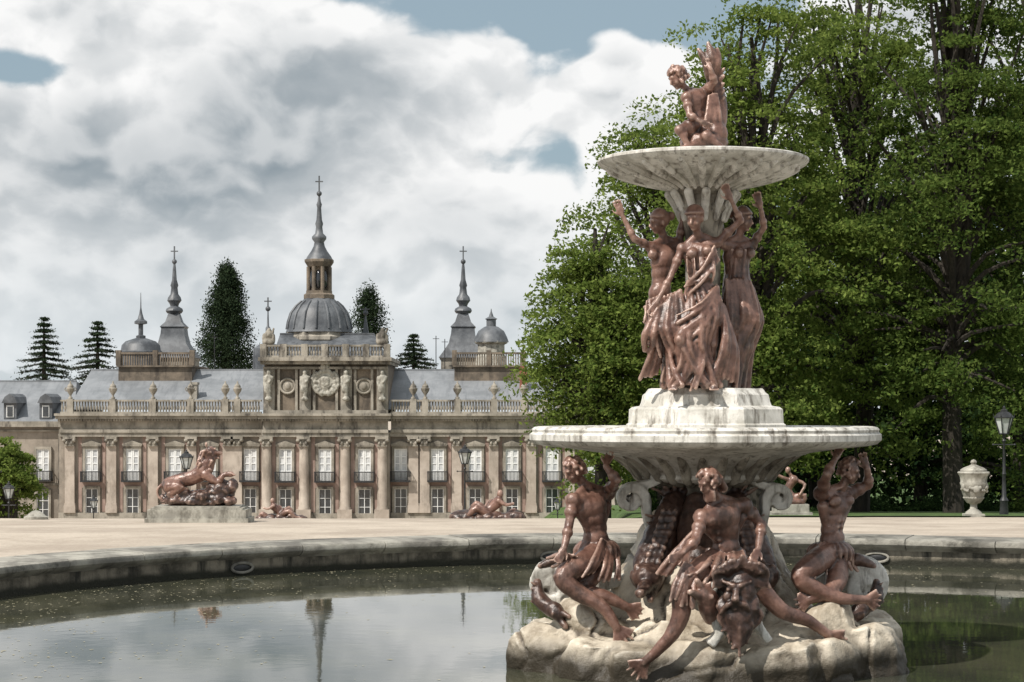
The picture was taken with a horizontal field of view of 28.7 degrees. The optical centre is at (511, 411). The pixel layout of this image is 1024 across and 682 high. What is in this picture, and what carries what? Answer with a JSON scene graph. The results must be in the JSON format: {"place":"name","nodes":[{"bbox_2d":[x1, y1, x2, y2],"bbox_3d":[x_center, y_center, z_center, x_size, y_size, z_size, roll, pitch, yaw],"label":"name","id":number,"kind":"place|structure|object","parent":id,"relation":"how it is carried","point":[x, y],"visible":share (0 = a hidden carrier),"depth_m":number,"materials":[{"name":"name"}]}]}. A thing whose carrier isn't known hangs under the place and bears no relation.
{"place":"outdoors","nodes":[
{"label":"outdoors","id":0,"kind":"place"},
{"bbox_2d":[0,421,1023,556],"bbox_3d":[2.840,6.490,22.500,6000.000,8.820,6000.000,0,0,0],"label":"ground","id":1,"kind":"structure","parent":0,"point":[20,536],"depth_m":36.97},
{"bbox_2d":[1,481,15,517],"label":"street lamp","id":2,"kind":"object","parent":1,"relation":"on","point":[8,489],"visible":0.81,"depth_m":83.94,"materials":[{"name":"metal"}]},
{"bbox_2d":[0,436,49,517],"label":"tree","id":3,"kind":"object","parent":1,"relation":"on","point":[13,472],"visible":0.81,"depth_m":99.60,"materials":[{"name":"green plant"}]},
{"bbox_2d":[24,510,47,519],"bbox_3d":[-10.234,2.264,43.000,0.520,0.300,0.520,0,0,0],"label":"stone finial","id":4,"kind":"object","parent":1,"relation":"on","point":[36,515],"visible":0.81,"depth_m":42.84,"materials":[{"name":"beige stone"}]},
{"bbox_2d":[13,316,72,379],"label":"conifer tree","id":5,"kind":"object","parent":1,"relation":"on","point":[51,369],"visible":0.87,"depth_m":261.66,"materials":[{"name":"green plant"}]},
{"bbox_2d":[0,380,101,517],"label":"palace wing","id":6,"kind":"structure","parent":1,"relation":"on","point":[28,410],"depth_m":202.00,"materials":[{"name":"beige stone"}]},
{"bbox_2d":[34,489,50,517],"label":"window","id":7,"kind":"structure","parent":6,"relation":"in","point":[45,507],"depth_m":201.86,"materials":[{"name":"clear glass"}]},
{"bbox_2d":[34,447,51,479],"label":"window","id":8,"kind":"structure","parent":6,"relation":"in","point":[43,455],"depth_m":201.86,"materials":[{"name":"white glass"}]},
{"bbox_2d":[64,321,116,385],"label":"conifer tree","id":9,"kind":"object","parent":1,"relation":"on","point":[97,349],"visible":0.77,"depth_m":261.47,"materials":[{"name":"green plant"}]},
{"bbox_2d":[88,496,98,517],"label":"street lamp","id":10,"kind":"object","parent":1,"relation":"on","point":[93,500],"visible":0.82,"depth_m":117.92,"materials":[{"name":"metal"}]},
{"bbox_2d":[179,449,193,487],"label":"street lamp","id":11,"kind":"object","parent":1,"relation":"on","point":[186,457],"visible":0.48,"depth_m":74.89,"materials":[{"name":"metal"}]},
{"bbox_2d":[144,504,253,522],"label":"stone plinth","id":12,"kind":"structure","parent":1,"relation":"on","point":[235,513],"depth_m":40.54,"materials":[{"name":"beige stone"}]},
{"bbox_2d":[156,442,238,505],"bbox_3d":[-6.450,1.299,40.978,1.692,1.348,0.656,0,0,0],"label":"statue","id":13,"kind":"object","parent":12,"relation":"on","point":[220,490],"visible":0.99,"depth_m":40.80,"materials":[{"name":"brown metal"}]},
{"bbox_2d":[190,257,259,368],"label":"conifer tree","id":14,"kind":"object","parent":1,"relation":"on","point":[226,309],"visible":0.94,"depth_m":260.54,"materials":[{"name":"green plant"}]},
{"bbox_2d":[255,498,306,518],"bbox_3d":[-5.194,2.357,44.990,1.201,0.837,0.569,0,0,0],"label":"reclining statue","id":15,"kind":"object","parent":1,"relation":"on","point":[285,512],"visible":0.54,"depth_m":44.89,"materials":[{"name":"brown metal"}]},
{"bbox_2d":[54,176,630,518],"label":"palace","id":16,"kind":"structure","parent":1,"relation":"on","point":[325,388],"depth_m":199.65,"materials":[{"name":"stone"}]},
{"bbox_2d":[81,441,101,479],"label":"window","id":17,"kind":"structure","parent":16,"relation":"in","point":[91,449],"depth_m":199.90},
{"bbox_2d":[83,486,99,512],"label":"window","id":18,"kind":"structure","parent":16,"relation":"in","point":[88,491],"depth_m":199.90,"materials":[{"name":"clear glass"}]},
{"bbox_2d":[122,441,142,479],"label":"window","id":19,"kind":"structure","parent":16,"relation":"in","point":[132,449],"depth_m":199.90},
{"bbox_2d":[124,486,140,512],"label":"window","id":20,"kind":"structure","parent":16,"relation":"in","point":[132,494],"depth_m":199.90,"materials":[{"name":"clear glass"}]},
{"bbox_2d":[165,441,184,476],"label":"window","id":21,"kind":"structure","parent":16,"relation":"in","point":[174,449],"depth_m":199.90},
{"bbox_2d":[199,441,219,476],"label":"window","id":22,"kind":"structure","parent":16,"relation":"in","point":[202,446],"depth_m":199.75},
{"bbox_2d":[241,441,259,479],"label":"window","id":23,"kind":"structure","parent":16,"relation":"in","point":[250,449],"depth_m":199.90,"materials":[{"name":"white glass"}]},
{"bbox_2d":[242,486,258,512],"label":"window","id":24,"kind":"structure","parent":16,"relation":"in","point":[250,494],"depth_m":199.90,"materials":[{"name":"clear glass"}]},
{"bbox_2d":[275,441,295,480],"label":"window","id":25,"kind":"structure","parent":16,"relation":"in","point":[285,449],"depth_m":198.49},
{"bbox_2d":[277,487,293,510],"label":"window","id":26,"kind":"structure","parent":16,"relation":"in","point":[285,495],"depth_m":198.49,"materials":[{"name":"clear glass"}]},
{"bbox_2d":[315,441,334,480],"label":"window","id":27,"kind":"structure","parent":16,"relation":"in","point":[324,450],"depth_m":198.49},
{"bbox_2d":[316,487,333,512],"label":"window","id":28,"kind":"structure","parent":16,"relation":"in","point":[324,495],"depth_m":198.54,"materials":[{"name":"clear glass"}]},
{"bbox_2d":[354,441,374,480],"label":"window","id":29,"kind":"structure","parent":16,"relation":"in","point":[364,449],"depth_m":198.49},
{"bbox_2d":[356,487,372,512],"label":"window","id":30,"kind":"structure","parent":16,"relation":"in","point":[364,495],"depth_m":198.49,"materials":[{"name":"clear glass"}]},
{"bbox_2d":[391,441,408,479],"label":"window","id":31,"kind":"structure","parent":16,"relation":"in","point":[400,449],"depth_m":199.90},
{"bbox_2d":[392,486,408,512],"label":"window","id":32,"kind":"structure","parent":16,"relation":"in","point":[400,494],"depth_m":199.90,"materials":[{"name":"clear glass"}]},
{"bbox_2d":[428,441,447,479],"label":"window","id":33,"kind":"structure","parent":16,"relation":"in","point":[437,449],"depth_m":199.90,"materials":[{"name":"white glass"}]},
{"bbox_2d":[430,486,445,512],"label":"window","id":34,"kind":"structure","parent":16,"relation":"in","point":[437,494],"depth_m":199.95,"materials":[{"name":"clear glass"}]},
{"bbox_2d":[465,441,484,479],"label":"window","id":35,"kind":"structure","parent":16,"relation":"in","point":[476,462],"depth_m":199.90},
{"bbox_2d":[467,486,483,508],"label":"window","id":36,"kind":"structure","parent":16,"relation":"in","point":[474,493],"depth_m":199.90,"materials":[{"name":"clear glass"}]},
{"bbox_2d":[502,441,521,479],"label":"window","id":37,"kind":"structure","parent":16,"relation":"in","point":[511,449],"depth_m":199.90,"materials":[{"name":"white glass"}]},
{"bbox_2d":[504,486,519,512],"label":"window","id":38,"kind":"structure","parent":16,"relation":"in","point":[511,493],"depth_m":199.90,"materials":[{"name":"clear glass"}]},
{"bbox_2d":[543,446,560,479],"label":"window","id":39,"kind":"structure","parent":16,"relation":"in","point":[550,464],"depth_m":199.90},
{"bbox_2d":[544,486,559,512],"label":"window","id":40,"kind":"structure","parent":16,"relation":"in","point":[550,492],"depth_m":199.95,"materials":[{"name":"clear glass"}]},
{"bbox_2d":[583,453,594,479],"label":"window","id":41,"kind":"structure","parent":16,"relation":"in","point":[591,468],"depth_m":199.90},
{"bbox_2d":[349,279,394,349],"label":"conifer tree","id":42,"kind":"object","parent":1,"relation":"on","point":[368,299],"visible":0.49,"depth_m":261.20,"materials":[{"name":"green plant"}]},
{"bbox_2d":[395,333,438,368],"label":"conifer tree","id":43,"kind":"object","parent":1,"relation":"on","point":[412,357],"visible":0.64,"depth_m":261.47,"materials":[{"name":"green plant"}]},
{"bbox_2d":[457,444,472,509],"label":"street lamp","id":44,"kind":"object","parent":1,"relation":"on","point":[464,452],"visible":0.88,"depth_m":74.97,"materials":[{"name":"metal"}]},
{"bbox_2d":[449,490,525,518],"bbox_3d":[-0.549,2.314,45.000,1.742,1.123,0.828,0,0,0],"label":"reclining statue","id":45,"kind":"object","parent":1,"relation":"on","point":[481,510],"visible":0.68,"depth_m":44.83,"materials":[{"name":"brown metal"}]},
{"bbox_2d":[0,532,1023,597],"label":"pool basin","id":46,"kind":"object","parent":1,"relation":"on","point":[36,573],"visible":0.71,"depth_m":31.80,"materials":[{"name":"stone"}]},
{"bbox_2d":[0,563,1023,681],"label":"water","id":47,"kind":"structure","parent":46,"relation":"in","point":[954,630],"depth_m":23.22,"materials":[{"name":"grey liquid"}]},
{"bbox_2d":[1,564,1021,679],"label":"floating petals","id":48,"kind":"object","parent":47,"relation":"on","point":[238,607],"visible":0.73,"depth_m":26.08,"materials":[{"name":"white plant"}]},
{"bbox_2d":[506,42,908,681],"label":"fountain","id":49,"kind":"object","parent":47,"relation":"in","point":[702,582],"visible":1,"depth_m":19.20,"materials":[{"name":"stone"}]},
{"bbox_2d":[552,498,562,517],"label":"street lamp","id":50,"kind":"object","parent":1,"relation":"on","point":[557,505],"visible":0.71,"depth_m":117.93,"materials":[{"name":"metal"}]},
{"bbox_2d":[629,314,1021,507],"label":"undergrowth","id":51,"kind":"object","parent":1,"relation":"on","point":[935,490],"visible":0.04,"depth_m":98.99,"materials":[{"name":"green plant"}]},
{"bbox_2d":[992,406,1015,514],"bbox_3d":[12.792,1.344,52.000,0.620,3.020,0.496,0,0,0],"label":"street lamp","id":52,"kind":"object","parent":1,"relation":"on","point":[1003,418],"visible":0.95,"depth_m":51.94,"materials":[{"name":"metal"}]},
{"bbox_2d":[0,0,1023,412],"label":"sky","id":53,"kind":"structure","parent":0,"point":[132,132],"materials":[{"name":"white"}]},
{"bbox_2d":[545,480,1023,517],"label":"lawn","id":54,"kind":"structure","parent":0,"point":[617,513],"depth_m":61.69,"materials":[{"name":"green plant"}]},
{"bbox_2d":[498,189,675,517],"bbox_3d":[2.791,-1.554,63.929,6.466,11.433,5.932,0,0,0],"label":"broadleaf tree","id":55,"kind":"object","parent":54,"relation":"on","point":[601,346],"visible":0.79,"depth_m":63.17,"materials":[{"name":"green plant"}]},
{"bbox_2d":[552,95,723,510],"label":"broadleaf tree","id":56,"kind":"object","parent":54,"relation":"on","point":[642,194],"visible":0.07,"depth_m":67.58,"materials":[{"name":"green plant"}]},
{"bbox_2d":[619,200,829,485],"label":"broadleaf tree","id":57,"kind":"object","parent":54,"relation":"on","point":[781,481],"depth_m":82.52,"materials":[{"name":"green plant"}]},
{"bbox_2d":[641,0,916,510],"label":"broadleaf tree","id":58,"kind":"object","parent":54,"relation":"on","point":[773,257],"visible":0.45,"depth_m":59.31,"materials":[{"name":"green plant"}]},
{"bbox_2d":[770,467,812,514],"bbox_3d":[6.960,2.032,50.000,1.000,1.356,0.800,0,0,0],"label":"garden statue","id":59,"kind":"object","parent":54,"relation":"on","point":[799,506],"visible":0.65,"depth_m":49.84,"materials":[{"name":"brown metal"}]},
{"bbox_2d":[648,488,1023,511],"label":"ground cover","id":60,"kind":"object","parent":54,"relation":"on","point":[929,505],"visible":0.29,"depth_m":69.52,"materials":[{"name":"green plant"}]},
{"bbox_2d":[766,132,941,506],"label":"broadleaf tree","id":61,"kind":"object","parent":54,"relation":"on","point":[811,500],"visible":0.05,"depth_m":86.93,"materials":[{"name":"green plant"}]},
{"bbox_2d":[744,0,985,511],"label":"broadleaf tree","id":62,"kind":"object","parent":54,"relation":"on","point":[847,94],"visible":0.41,"depth_m":65.04,"materials":[{"name":"green plant"}]},
{"bbox_2d":[793,149,1022,506],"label":"broadleaf tree","id":63,"kind":"object","parent":54,"relation":"on","point":[920,490],"visible":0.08,"depth_m":84.23,"materials":[{"name":"green plant"}]},
{"bbox_2d":[805,0,1023,512],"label":"broadleaf tree","id":64,"kind":"object","parent":54,"relation":"on","point":[954,181],"visible":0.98,"depth_m":59.37,"materials":[{"name":"green plant"}]},
{"bbox_2d":[876,131,1023,506],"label":"broadleaf tree","id":65,"kind":"object","parent":54,"relation":"on","point":[927,470],"visible":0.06,"depth_m":83.74,"materials":[{"name":"green plant"}]},
{"bbox_2d":[903,1,1023,511],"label":"broadleaf tree","id":66,"kind":"object","parent":54,"relation":"on","point":[996,50],"visible":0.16,"depth_m":63.56,"materials":[{"name":"green plant"}]},
{"bbox_2d":[957,459,989,516],"bbox_3d":[10.848,1.845,47.000,0.750,1.460,0.750,0,0,0],"label":"stone vase","id":67,"kind":"object","parent":54,"relation":"on","point":[973,482],"visible":1,"depth_m":46.78,"materials":[{"name":"beige stone"}]}
]}

